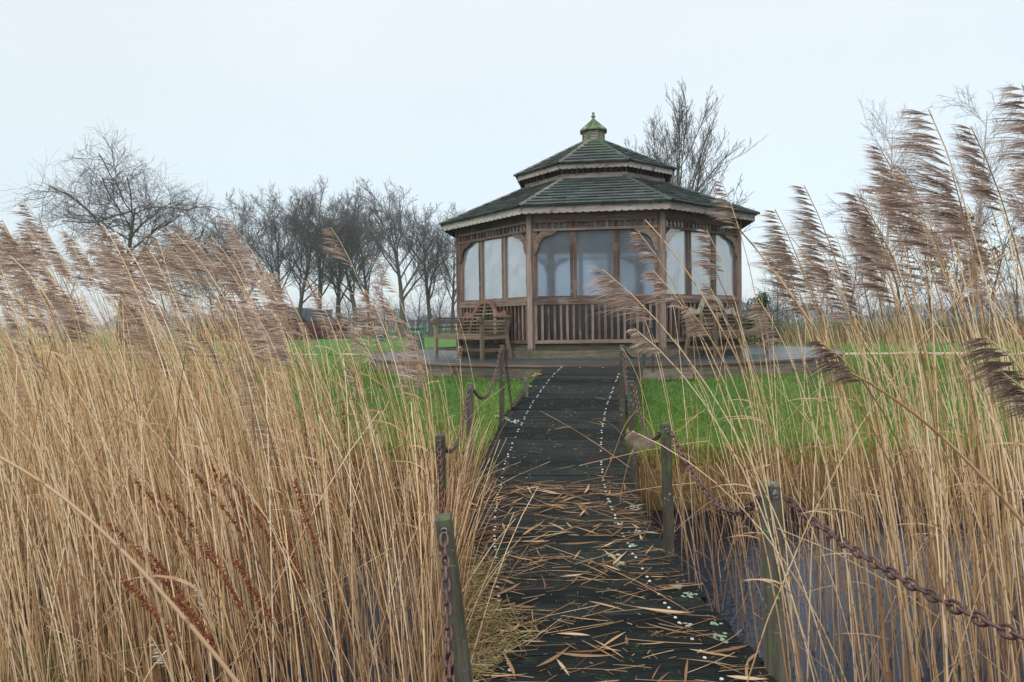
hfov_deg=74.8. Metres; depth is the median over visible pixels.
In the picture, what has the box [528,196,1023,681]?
reed bed
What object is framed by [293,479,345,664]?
dock stalk
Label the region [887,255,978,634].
reed
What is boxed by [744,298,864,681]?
reed
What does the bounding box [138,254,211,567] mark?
reed
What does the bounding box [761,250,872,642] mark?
reed
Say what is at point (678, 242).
window
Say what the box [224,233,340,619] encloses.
reed
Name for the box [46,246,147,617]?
reed
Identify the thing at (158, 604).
bare reed
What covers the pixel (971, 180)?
reed
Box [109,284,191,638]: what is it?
reed
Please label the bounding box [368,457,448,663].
dock stalk
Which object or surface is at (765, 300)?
evergreen shrub
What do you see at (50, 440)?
reed
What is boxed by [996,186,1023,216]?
reed
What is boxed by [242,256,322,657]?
reed
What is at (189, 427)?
reed
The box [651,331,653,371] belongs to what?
chain
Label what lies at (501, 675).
fallen leaf
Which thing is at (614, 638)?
fallen leaf
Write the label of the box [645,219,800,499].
bare reed
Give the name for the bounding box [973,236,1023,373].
reed
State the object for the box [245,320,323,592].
reed
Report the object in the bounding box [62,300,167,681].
reed
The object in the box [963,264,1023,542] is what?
reed
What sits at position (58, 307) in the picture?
reed
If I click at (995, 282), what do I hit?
young tree
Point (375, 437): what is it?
reed
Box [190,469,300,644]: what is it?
dock stalk
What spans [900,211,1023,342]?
oak sapling
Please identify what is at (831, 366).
reed
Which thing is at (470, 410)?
chain post
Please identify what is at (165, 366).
reed
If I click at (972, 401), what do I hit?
reed
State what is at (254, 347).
reed
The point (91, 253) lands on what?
reed
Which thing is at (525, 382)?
chain post
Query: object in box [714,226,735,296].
window
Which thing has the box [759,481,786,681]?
chain post
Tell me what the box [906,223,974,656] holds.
reed
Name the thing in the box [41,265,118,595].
reed
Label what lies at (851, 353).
path
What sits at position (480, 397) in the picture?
chain
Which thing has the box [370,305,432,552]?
reed
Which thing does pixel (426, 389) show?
reed
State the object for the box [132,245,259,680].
reed
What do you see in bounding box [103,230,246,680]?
reed
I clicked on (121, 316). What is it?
reed
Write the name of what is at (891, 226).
reed
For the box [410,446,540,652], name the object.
dock stalk
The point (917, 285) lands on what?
reed
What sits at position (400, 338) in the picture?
reed
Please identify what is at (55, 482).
reed
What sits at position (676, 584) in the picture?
fallen leaf
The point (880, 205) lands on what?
reed
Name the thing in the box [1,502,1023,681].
water
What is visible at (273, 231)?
bare tree
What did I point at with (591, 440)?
bare reed
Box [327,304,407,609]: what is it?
reed
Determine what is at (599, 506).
reed litter
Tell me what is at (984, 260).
reed
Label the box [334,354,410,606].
reed
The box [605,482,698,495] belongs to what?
bare reed
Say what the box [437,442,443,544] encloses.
chain
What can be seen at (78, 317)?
reed
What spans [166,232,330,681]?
reed
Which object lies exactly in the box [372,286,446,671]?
reed
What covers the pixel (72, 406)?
reed
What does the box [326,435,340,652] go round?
dock stalk
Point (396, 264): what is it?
bare tree
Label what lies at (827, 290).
young tree
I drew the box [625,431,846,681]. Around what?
reed
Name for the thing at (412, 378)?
reed
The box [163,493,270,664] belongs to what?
dock stalk
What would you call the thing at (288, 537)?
dock stalk
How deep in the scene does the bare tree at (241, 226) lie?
50.44 m
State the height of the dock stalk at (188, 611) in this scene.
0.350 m
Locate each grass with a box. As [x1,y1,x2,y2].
[1,339,1022,370]
[1,624,189,681]
[13,437,1023,520]
[743,312,1023,345]
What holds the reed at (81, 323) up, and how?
in the water
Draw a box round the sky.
[0,0,1023,329]
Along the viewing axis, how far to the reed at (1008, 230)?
3.65 m
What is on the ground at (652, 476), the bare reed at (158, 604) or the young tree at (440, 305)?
the young tree at (440, 305)
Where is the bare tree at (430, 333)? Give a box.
[383,202,455,336]
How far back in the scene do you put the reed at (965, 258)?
3.66 m
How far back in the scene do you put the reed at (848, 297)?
2.51 m
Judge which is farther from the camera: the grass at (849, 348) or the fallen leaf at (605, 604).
the grass at (849, 348)
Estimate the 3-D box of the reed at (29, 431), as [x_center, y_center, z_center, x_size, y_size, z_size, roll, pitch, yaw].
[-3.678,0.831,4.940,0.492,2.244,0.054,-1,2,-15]
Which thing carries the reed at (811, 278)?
in the water
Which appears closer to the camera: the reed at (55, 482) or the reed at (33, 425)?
the reed at (55, 482)
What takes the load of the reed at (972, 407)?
in the water
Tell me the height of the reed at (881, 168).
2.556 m
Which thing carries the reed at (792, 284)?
in the water
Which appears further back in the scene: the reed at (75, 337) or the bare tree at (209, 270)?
the bare tree at (209, 270)
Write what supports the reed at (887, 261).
in the water
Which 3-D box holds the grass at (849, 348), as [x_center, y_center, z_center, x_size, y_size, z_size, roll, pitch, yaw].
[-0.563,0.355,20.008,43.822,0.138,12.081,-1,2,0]
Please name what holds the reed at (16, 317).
in the water
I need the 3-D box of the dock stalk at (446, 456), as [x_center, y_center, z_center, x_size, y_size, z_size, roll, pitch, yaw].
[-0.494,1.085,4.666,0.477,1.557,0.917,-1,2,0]
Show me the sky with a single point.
(447, 101)
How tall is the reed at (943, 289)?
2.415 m
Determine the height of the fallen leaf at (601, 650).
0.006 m
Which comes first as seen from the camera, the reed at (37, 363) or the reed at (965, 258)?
the reed at (965, 258)
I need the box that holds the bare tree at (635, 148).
[624,133,696,188]
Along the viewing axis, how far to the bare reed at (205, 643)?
1.24 m
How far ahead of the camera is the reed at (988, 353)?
1.54 m
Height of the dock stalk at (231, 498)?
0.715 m
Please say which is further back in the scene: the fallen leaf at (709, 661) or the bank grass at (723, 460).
the bank grass at (723, 460)
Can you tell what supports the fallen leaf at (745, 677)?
on the boardwalk
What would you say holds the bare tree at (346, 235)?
on the ground at (652, 476)
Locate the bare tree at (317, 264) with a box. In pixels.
[250,175,396,337]
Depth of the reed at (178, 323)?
4.75 m
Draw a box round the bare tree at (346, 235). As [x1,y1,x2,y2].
[279,185,384,337]
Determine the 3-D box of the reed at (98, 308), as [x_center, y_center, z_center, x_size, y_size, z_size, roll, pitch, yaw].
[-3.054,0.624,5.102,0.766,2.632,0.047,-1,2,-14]
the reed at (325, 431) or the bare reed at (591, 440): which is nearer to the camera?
the reed at (325, 431)
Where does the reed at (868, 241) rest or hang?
in the water
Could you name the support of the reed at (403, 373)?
in the water
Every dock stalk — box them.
[104,521,228,678]
[120,576,200,681]
[134,479,250,664]
[147,552,224,676]
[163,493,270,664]
[172,596,222,659]
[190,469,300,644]
[199,543,270,677]
[209,464,279,624]
[223,473,317,641]
[231,556,296,681]
[254,504,344,681]
[277,518,320,664]
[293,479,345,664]
[301,408,323,649]
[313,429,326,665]
[318,467,345,681]
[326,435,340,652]
[342,405,354,561]
[348,458,362,665]
[351,444,364,617]
[359,429,472,634]
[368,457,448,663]
[397,388,470,607]
[403,459,496,600]
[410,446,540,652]
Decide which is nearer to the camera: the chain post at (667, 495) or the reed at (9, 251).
the reed at (9, 251)
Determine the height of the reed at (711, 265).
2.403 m
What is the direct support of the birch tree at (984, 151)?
on the ground at (652, 476)
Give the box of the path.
[73,350,1023,354]
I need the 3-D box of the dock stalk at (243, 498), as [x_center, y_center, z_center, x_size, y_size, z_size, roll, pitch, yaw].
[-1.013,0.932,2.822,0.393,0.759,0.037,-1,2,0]
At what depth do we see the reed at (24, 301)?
3.59 m
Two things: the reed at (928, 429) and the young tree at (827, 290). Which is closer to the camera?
the reed at (928, 429)
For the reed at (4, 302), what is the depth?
3.38 m
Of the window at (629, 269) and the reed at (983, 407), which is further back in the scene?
the window at (629, 269)
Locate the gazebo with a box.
[438,112,759,357]
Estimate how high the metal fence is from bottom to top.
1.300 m
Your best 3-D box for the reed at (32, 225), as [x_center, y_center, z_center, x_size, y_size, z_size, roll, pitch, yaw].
[-2.391,0.610,3.724,0.677,2.714,0.076,-1,2,-19]
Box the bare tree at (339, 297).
[297,196,392,328]
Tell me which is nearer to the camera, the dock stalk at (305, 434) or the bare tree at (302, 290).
the dock stalk at (305, 434)
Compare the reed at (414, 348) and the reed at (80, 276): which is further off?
the reed at (414, 348)
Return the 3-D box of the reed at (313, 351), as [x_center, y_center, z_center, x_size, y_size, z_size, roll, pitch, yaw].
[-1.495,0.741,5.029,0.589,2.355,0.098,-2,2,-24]
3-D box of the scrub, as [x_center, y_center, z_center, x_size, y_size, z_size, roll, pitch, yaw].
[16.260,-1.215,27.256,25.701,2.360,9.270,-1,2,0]
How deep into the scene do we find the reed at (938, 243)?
2.97 m
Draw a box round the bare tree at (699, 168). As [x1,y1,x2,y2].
[638,76,766,233]
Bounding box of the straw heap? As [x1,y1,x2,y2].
[460,531,574,681]
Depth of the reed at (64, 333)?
3.42 m
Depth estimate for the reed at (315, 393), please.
4.12 m
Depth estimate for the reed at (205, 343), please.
3.70 m
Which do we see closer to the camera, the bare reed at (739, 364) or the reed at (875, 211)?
the bare reed at (739, 364)
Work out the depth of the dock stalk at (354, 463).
3.93 m
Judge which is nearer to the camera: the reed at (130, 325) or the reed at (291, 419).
the reed at (130, 325)
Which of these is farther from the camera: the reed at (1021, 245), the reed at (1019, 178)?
the reed at (1021, 245)
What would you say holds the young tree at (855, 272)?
on the ground at (652, 476)
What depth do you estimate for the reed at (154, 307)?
3.83 m
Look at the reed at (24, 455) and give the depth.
4.99 m
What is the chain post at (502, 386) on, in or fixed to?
on the ground at (652, 476)
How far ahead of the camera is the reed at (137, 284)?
3.37 m
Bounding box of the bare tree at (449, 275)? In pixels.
[409,204,465,333]
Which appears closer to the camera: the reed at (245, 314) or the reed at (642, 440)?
the reed at (642, 440)
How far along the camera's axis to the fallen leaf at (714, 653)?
3.16 m
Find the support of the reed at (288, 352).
in the water
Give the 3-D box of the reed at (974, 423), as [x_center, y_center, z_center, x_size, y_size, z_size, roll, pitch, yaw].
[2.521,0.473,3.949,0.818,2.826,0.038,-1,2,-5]
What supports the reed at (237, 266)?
in the water
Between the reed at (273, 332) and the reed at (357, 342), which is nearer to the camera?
the reed at (357, 342)
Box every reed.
[0,220,97,676]
[0,222,56,447]
[0,231,118,646]
[0,231,173,654]
[0,234,136,665]
[0,240,66,668]
[0,240,121,672]
[0,255,146,681]
[0,266,65,506]
[0,266,67,634]
[0,269,124,643]
[0,272,59,630]
[0,286,59,526]
[0,309,106,610]
[0,318,90,680]
[0,320,76,676]
[0,328,70,606]
[0,334,63,568]
[0,336,46,526]
[0,357,39,545]
[0,362,47,635]
[0,370,34,508]
[0,456,239,681]
[1,246,108,571]
[1,293,150,671]
[1,303,83,638]
[2,290,78,610]
[3,270,87,564]
[4,202,155,661]
[4,264,74,581]
[4,276,82,521]
[7,230,99,680]
[8,260,93,656]
[10,223,150,681]
[10,375,86,557]
[15,271,132,681]
[16,338,118,660]
[17,243,138,632]
[22,250,99,587]
[24,274,116,587]
[26,232,156,678]
[27,284,188,676]
[32,279,139,580]
[35,230,165,674]
[37,266,141,609]
[39,270,123,599]
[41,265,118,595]
[41,280,161,681]
[43,292,188,598]
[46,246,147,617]
[53,300,121,674]
[54,253,168,570]
[56,231,196,653]
[58,241,169,681]
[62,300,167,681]
[75,258,238,678]
[84,249,243,673]
[89,226,223,656]
[90,257,210,583]
[96,247,195,411]
[97,265,158,523]
[100,242,191,589]
[100,257,185,676]
[100,263,262,681]
[102,247,210,671]
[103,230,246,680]
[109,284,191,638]
[110,242,179,500]
[113,256,188,570]
[114,258,215,681]
[114,309,182,681]
[116,307,229,677]
[118,293,202,680]
[119,456,227,681]
[120,284,223,652]
[120,327,202,624]
[125,245,249,588]
[130,321,245,644]
[130,505,174,681]
[131,258,212,449]
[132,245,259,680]
[133,285,255,601]
[134,250,232,659]
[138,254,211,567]
[140,264,241,617]
[141,268,217,544]
[146,345,244,676]
[149,636,173,681]
[150,238,228,645]
[154,352,235,575]
[157,250,270,576]
[159,228,321,675]
[160,288,277,655]
[161,248,275,676]
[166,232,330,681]
[166,315,282,678]
[167,225,331,665]
[177,257,277,532]
[178,233,250,464]
[191,239,293,670]
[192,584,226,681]
[193,251,296,577]
[195,336,291,648]
[196,260,273,611]
[199,236,325,681]
[200,254,326,674]
[209,303,275,522]
[212,283,299,589]
[215,215,346,636]
[216,242,298,623]
[216,296,316,635]
[222,274,305,630]
[223,231,327,538]
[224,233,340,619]
[225,251,297,641]
[230,357,314,681]
[231,320,318,681]
[235,258,314,570]
[235,294,333,616]
[235,359,314,603]
[241,261,338,603]
[241,397,342,677]
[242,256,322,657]
[245,292,327,656]
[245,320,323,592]
[246,310,349,677]
[253,301,359,677]
[255,268,347,587]
[255,280,358,679]
[256,272,365,681]
[256,327,328,679]
[259,273,344,638]
[259,362,305,592]
[260,272,353,604]
[260,344,316,585]
[262,323,308,583]
[263,324,336,668]
[265,310,366,667]
[266,307,334,597]
[267,327,342,630]
[272,282,350,547]
[296,289,385,660]
[319,227,420,608]
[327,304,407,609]
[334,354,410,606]
[338,360,402,593]
[345,323,429,577]
[351,290,438,669]
[354,304,439,661]
[367,259,433,442]
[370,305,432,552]
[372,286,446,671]
[373,285,429,490]
[389,330,447,660]
[390,353,446,672]
[392,332,444,648]
[403,343,439,492]
[404,338,434,437]
[452,346,462,519]
[540,411,629,467]
[578,266,833,681]
[579,441,705,465]
[601,410,636,481]
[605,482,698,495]
[620,440,635,500]
[624,231,787,681]
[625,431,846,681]
[626,329,814,681]
[640,270,799,681]
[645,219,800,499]
[679,306,801,681]
[687,229,789,681]
[695,253,762,539]
[697,282,790,681]
[706,181,797,681]
[743,242,868,681]
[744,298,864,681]
[750,237,890,681]
[754,210,887,681]
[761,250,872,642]
[765,260,827,630]
[769,185,912,681]
[774,275,888,681]
[788,271,863,671]
[791,230,915,677]
[792,247,885,681]
[799,240,920,681]
[800,339,956,681]
[803,232,894,681]
[814,282,936,681]
[828,192,979,681]
[831,263,904,681]
[839,218,895,629]
[841,237,976,681]
[842,175,963,681]
[842,194,916,681]
[847,206,922,677]
[849,144,999,681]
[849,371,1023,525]
[853,197,962,681]
[856,247,959,664]
[857,258,921,632]
[858,185,955,598]
[859,173,990,681]
[863,108,1023,485]
[863,171,935,667]
[864,223,963,665]
[866,172,1015,681]
[874,239,941,603]
[876,232,932,593]
[878,192,1004,646]
[880,233,1020,681]
[887,228,936,557]
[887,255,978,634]
[890,166,1023,669]
[891,165,1004,681]
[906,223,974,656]
[910,215,1023,552]
[912,217,987,681]
[914,217,991,594]
[916,248,1023,648]
[917,214,1023,643]
[920,169,1016,681]
[922,224,1023,442]
[923,197,1012,681]
[934,256,985,658]
[936,263,1007,597]
[937,203,999,663]
[938,203,1023,492]
[944,122,1023,444]
[946,191,1023,557]
[946,221,974,555]
[947,211,1007,666]
[947,335,1023,388]
[952,257,1023,427]
[956,85,1023,196]
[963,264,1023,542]
[967,165,1023,339]
[970,196,1019,560]
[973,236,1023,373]
[975,165,1023,316]
[976,371,1023,422]
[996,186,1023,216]
[1000,164,1023,230]
[1001,230,1023,318]
[1004,188,1023,224]
[1006,190,1023,209]
[1008,234,1023,262]
[1013,237,1023,268]
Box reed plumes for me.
[0,224,427,398]
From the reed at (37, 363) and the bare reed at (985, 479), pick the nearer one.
the bare reed at (985, 479)
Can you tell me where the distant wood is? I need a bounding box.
[0,292,1023,332]
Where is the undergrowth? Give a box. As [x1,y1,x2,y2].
[141,293,456,336]
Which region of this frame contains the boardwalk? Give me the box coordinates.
[459,367,776,681]
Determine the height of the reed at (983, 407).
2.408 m
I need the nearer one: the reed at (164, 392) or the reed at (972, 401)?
the reed at (972, 401)
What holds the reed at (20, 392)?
in the water
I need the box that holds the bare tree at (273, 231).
[215,185,334,320]
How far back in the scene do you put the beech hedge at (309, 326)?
45.68 m
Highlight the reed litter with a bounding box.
[467,386,770,681]
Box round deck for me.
[368,345,843,380]
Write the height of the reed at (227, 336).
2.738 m
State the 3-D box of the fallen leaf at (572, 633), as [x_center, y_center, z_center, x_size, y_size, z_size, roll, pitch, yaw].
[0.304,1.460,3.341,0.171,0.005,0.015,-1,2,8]
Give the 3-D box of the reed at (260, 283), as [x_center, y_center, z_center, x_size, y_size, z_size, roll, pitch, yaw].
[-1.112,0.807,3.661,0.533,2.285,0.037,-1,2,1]
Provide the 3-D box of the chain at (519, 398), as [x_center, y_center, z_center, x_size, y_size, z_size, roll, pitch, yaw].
[0.038,0.448,8.157,0.043,0.744,0.870,0,2,16]
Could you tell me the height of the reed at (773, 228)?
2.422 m
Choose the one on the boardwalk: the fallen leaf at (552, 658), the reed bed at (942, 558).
the fallen leaf at (552, 658)
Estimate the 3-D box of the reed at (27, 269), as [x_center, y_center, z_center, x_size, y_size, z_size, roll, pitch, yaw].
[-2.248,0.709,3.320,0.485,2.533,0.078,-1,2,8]
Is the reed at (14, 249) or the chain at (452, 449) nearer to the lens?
the reed at (14, 249)
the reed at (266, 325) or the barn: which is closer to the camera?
the reed at (266, 325)
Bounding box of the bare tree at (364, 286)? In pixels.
[305,186,404,332]
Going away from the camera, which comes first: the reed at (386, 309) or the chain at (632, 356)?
the reed at (386, 309)
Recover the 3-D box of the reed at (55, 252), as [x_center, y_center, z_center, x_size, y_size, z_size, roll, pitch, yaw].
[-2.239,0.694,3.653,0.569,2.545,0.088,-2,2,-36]
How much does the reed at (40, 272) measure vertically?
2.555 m
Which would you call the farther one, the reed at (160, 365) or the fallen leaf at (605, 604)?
the reed at (160, 365)
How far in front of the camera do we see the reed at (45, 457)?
3.43 m
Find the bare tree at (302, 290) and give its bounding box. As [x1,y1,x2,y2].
[272,192,359,336]
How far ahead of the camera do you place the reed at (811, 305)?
3.42 m
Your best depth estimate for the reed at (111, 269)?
2.85 m
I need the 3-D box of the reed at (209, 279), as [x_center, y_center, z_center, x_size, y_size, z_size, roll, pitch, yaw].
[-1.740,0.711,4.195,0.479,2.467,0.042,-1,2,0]
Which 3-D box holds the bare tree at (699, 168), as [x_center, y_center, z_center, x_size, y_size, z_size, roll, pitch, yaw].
[7.452,-5.656,30.716,7.219,11.254,7.755,-1,2,0]
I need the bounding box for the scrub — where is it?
[742,287,1023,342]
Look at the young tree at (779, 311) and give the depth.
27.08 m
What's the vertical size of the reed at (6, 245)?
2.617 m
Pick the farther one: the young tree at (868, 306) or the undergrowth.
the undergrowth
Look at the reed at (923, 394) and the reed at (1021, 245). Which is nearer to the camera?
the reed at (1021, 245)
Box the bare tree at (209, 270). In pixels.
[164,221,237,327]
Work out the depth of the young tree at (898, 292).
25.43 m
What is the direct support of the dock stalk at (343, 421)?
in the water
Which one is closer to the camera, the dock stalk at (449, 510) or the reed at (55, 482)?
the reed at (55, 482)
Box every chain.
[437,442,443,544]
[439,531,454,681]
[445,388,469,452]
[473,349,501,399]
[504,349,524,409]
[622,349,626,394]
[625,327,650,358]
[633,386,660,441]
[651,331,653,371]
[669,430,761,516]
[782,495,1023,639]
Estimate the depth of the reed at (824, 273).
2.64 m
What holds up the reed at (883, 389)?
in the water
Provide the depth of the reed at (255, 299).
3.61 m
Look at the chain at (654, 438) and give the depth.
5.41 m
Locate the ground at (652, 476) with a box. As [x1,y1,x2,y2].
[0,316,1023,681]
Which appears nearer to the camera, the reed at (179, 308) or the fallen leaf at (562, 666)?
the fallen leaf at (562, 666)
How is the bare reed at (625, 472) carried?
on the boardwalk
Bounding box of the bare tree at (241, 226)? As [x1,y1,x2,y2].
[160,189,297,323]
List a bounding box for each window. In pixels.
[460,233,480,301]
[480,229,503,299]
[503,225,526,298]
[534,222,573,297]
[573,221,616,296]
[616,219,657,295]
[665,220,689,295]
[689,223,713,295]
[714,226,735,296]
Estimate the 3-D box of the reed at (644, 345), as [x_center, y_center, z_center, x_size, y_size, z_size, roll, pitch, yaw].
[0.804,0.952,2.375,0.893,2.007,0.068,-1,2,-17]
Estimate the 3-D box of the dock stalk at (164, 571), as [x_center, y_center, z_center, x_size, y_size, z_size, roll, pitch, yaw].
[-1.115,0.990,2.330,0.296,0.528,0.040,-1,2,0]
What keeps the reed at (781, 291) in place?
in the water
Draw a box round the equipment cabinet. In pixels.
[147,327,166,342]
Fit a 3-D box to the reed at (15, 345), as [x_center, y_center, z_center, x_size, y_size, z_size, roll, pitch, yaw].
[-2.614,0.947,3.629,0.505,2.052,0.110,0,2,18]
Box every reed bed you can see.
[0,220,597,681]
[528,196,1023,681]
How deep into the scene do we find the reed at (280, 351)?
3.26 m
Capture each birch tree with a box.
[824,86,947,333]
[918,82,1023,336]
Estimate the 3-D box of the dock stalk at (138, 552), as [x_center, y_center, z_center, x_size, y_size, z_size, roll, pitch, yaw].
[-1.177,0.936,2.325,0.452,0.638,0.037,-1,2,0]
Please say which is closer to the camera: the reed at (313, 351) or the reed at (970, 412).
the reed at (970, 412)
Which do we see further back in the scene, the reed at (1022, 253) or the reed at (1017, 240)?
the reed at (1017, 240)
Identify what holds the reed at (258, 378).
in the water
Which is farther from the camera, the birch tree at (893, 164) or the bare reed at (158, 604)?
the birch tree at (893, 164)
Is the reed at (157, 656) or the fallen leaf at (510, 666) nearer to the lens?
the reed at (157, 656)
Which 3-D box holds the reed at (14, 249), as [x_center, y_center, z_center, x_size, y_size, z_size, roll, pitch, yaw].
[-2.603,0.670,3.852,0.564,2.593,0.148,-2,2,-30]
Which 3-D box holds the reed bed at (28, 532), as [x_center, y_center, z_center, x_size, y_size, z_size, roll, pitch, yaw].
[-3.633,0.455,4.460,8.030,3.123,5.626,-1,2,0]
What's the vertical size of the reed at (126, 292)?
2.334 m
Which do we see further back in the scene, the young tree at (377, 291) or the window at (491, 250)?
the young tree at (377, 291)
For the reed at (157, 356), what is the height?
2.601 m
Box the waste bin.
[408,327,424,348]
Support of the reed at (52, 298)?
in the water
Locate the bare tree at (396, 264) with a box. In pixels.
[336,176,455,337]
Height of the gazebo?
5.345 m
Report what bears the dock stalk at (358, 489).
in the water
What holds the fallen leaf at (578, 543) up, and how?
on the boardwalk
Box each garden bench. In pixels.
[431,299,512,359]
[683,295,771,357]
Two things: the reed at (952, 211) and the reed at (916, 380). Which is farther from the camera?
the reed at (916, 380)
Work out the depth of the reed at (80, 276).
3.39 m
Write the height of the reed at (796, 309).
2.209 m
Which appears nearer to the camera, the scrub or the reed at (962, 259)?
the reed at (962, 259)
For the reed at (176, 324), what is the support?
in the water
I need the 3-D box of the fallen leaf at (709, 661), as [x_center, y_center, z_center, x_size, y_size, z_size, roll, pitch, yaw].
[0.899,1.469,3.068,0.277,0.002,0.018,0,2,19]
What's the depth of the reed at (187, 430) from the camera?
3.71 m
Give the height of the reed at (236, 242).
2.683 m
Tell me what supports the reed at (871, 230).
in the water
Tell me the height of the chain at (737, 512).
0.308 m
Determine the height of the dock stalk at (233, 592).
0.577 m
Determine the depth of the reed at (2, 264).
3.59 m
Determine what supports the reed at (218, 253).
in the water
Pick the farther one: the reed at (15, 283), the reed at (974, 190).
the reed at (15, 283)
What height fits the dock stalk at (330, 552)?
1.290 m
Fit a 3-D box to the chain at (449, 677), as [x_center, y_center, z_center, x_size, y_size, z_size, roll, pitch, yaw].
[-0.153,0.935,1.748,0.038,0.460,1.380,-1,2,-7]
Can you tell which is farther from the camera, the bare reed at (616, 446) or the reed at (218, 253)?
the bare reed at (616, 446)
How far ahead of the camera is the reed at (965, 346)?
4.53 m
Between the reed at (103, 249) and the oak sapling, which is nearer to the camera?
the reed at (103, 249)
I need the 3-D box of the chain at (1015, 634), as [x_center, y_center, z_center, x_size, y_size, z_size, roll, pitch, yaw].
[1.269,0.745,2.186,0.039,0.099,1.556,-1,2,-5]
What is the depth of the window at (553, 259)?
12.34 m
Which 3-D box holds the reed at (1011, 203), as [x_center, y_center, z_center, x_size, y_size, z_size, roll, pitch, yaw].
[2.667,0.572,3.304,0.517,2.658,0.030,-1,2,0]
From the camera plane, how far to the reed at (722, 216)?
2.69 m
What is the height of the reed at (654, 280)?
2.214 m
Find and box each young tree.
[6,242,56,344]
[42,249,100,343]
[137,253,176,340]
[170,256,219,323]
[323,276,361,327]
[359,261,393,331]
[404,266,445,326]
[423,260,456,333]
[751,241,826,343]
[764,282,794,335]
[800,249,862,336]
[811,219,893,338]
[822,187,934,338]
[828,248,889,341]
[903,220,954,326]
[937,244,998,337]
[958,203,1022,339]
[988,219,1023,336]
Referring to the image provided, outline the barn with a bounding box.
[272,307,334,335]
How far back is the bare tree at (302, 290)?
53.78 m
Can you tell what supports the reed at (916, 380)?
in the water
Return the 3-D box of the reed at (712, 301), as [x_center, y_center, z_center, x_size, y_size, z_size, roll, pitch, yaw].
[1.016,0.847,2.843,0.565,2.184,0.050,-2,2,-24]
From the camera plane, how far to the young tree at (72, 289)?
44.17 m
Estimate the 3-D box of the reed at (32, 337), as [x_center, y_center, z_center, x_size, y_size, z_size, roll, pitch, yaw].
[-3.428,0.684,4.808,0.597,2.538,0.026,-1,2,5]
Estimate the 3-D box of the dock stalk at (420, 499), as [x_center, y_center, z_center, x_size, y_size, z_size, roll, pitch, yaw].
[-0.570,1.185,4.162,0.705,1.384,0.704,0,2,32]
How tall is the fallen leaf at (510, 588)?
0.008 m
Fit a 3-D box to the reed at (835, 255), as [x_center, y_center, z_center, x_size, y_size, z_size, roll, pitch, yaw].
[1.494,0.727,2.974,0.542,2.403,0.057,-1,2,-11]
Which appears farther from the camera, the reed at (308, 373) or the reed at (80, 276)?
the reed at (308, 373)
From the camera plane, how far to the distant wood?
386.67 m
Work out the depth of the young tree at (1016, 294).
26.13 m
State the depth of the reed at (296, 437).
4.69 m
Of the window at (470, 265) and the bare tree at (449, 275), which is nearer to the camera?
the window at (470, 265)
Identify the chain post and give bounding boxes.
[435,434,445,584]
[435,513,472,681]
[466,383,473,494]
[499,345,504,422]
[523,377,527,396]
[619,345,624,440]
[627,380,637,496]
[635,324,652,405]
[660,422,674,557]
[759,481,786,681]
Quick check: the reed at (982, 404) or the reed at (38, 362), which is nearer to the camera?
the reed at (982, 404)
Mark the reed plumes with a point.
(172, 281)
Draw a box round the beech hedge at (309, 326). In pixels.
[196,321,348,341]
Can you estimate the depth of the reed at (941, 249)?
3.41 m
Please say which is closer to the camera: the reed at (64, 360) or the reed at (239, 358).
the reed at (239, 358)
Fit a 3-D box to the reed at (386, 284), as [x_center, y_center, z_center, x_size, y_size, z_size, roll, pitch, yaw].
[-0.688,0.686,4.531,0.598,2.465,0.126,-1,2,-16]
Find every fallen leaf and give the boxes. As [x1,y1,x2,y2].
[482,674,521,675]
[492,582,520,595]
[502,651,514,676]
[510,605,535,607]
[536,647,568,666]
[556,633,586,634]
[557,652,616,656]
[557,659,568,674]
[560,541,598,543]
[569,648,611,651]
[582,640,621,661]
[590,601,622,609]
[600,632,624,648]
[636,606,689,612]
[647,623,696,634]
[657,583,691,585]
[680,658,733,665]
[684,659,687,681]
[691,649,734,656]
[706,644,748,651]
[729,675,764,679]
[746,651,759,663]
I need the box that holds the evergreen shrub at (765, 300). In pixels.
[742,283,793,344]
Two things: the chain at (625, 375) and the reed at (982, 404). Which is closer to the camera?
the reed at (982, 404)
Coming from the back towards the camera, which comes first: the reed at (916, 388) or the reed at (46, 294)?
the reed at (916, 388)
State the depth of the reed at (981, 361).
3.00 m
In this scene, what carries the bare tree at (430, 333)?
on the ground at (652, 476)
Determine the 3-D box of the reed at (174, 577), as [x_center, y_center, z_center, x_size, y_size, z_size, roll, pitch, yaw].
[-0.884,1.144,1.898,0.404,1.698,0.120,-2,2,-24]
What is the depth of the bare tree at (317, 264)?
46.13 m
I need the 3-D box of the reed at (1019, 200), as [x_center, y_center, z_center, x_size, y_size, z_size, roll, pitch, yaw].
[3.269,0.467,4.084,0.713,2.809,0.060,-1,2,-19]
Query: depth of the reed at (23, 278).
3.01 m
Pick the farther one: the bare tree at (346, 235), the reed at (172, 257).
the bare tree at (346, 235)
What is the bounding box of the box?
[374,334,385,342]
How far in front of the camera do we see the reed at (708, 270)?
2.87 m
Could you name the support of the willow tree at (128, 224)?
on the ground at (652, 476)
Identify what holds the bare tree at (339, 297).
on the ground at (652, 476)
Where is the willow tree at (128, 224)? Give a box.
[0,120,252,349]
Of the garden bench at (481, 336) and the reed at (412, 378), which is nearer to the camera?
the reed at (412, 378)
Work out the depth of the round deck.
10.96 m
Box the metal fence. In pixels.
[345,319,456,335]

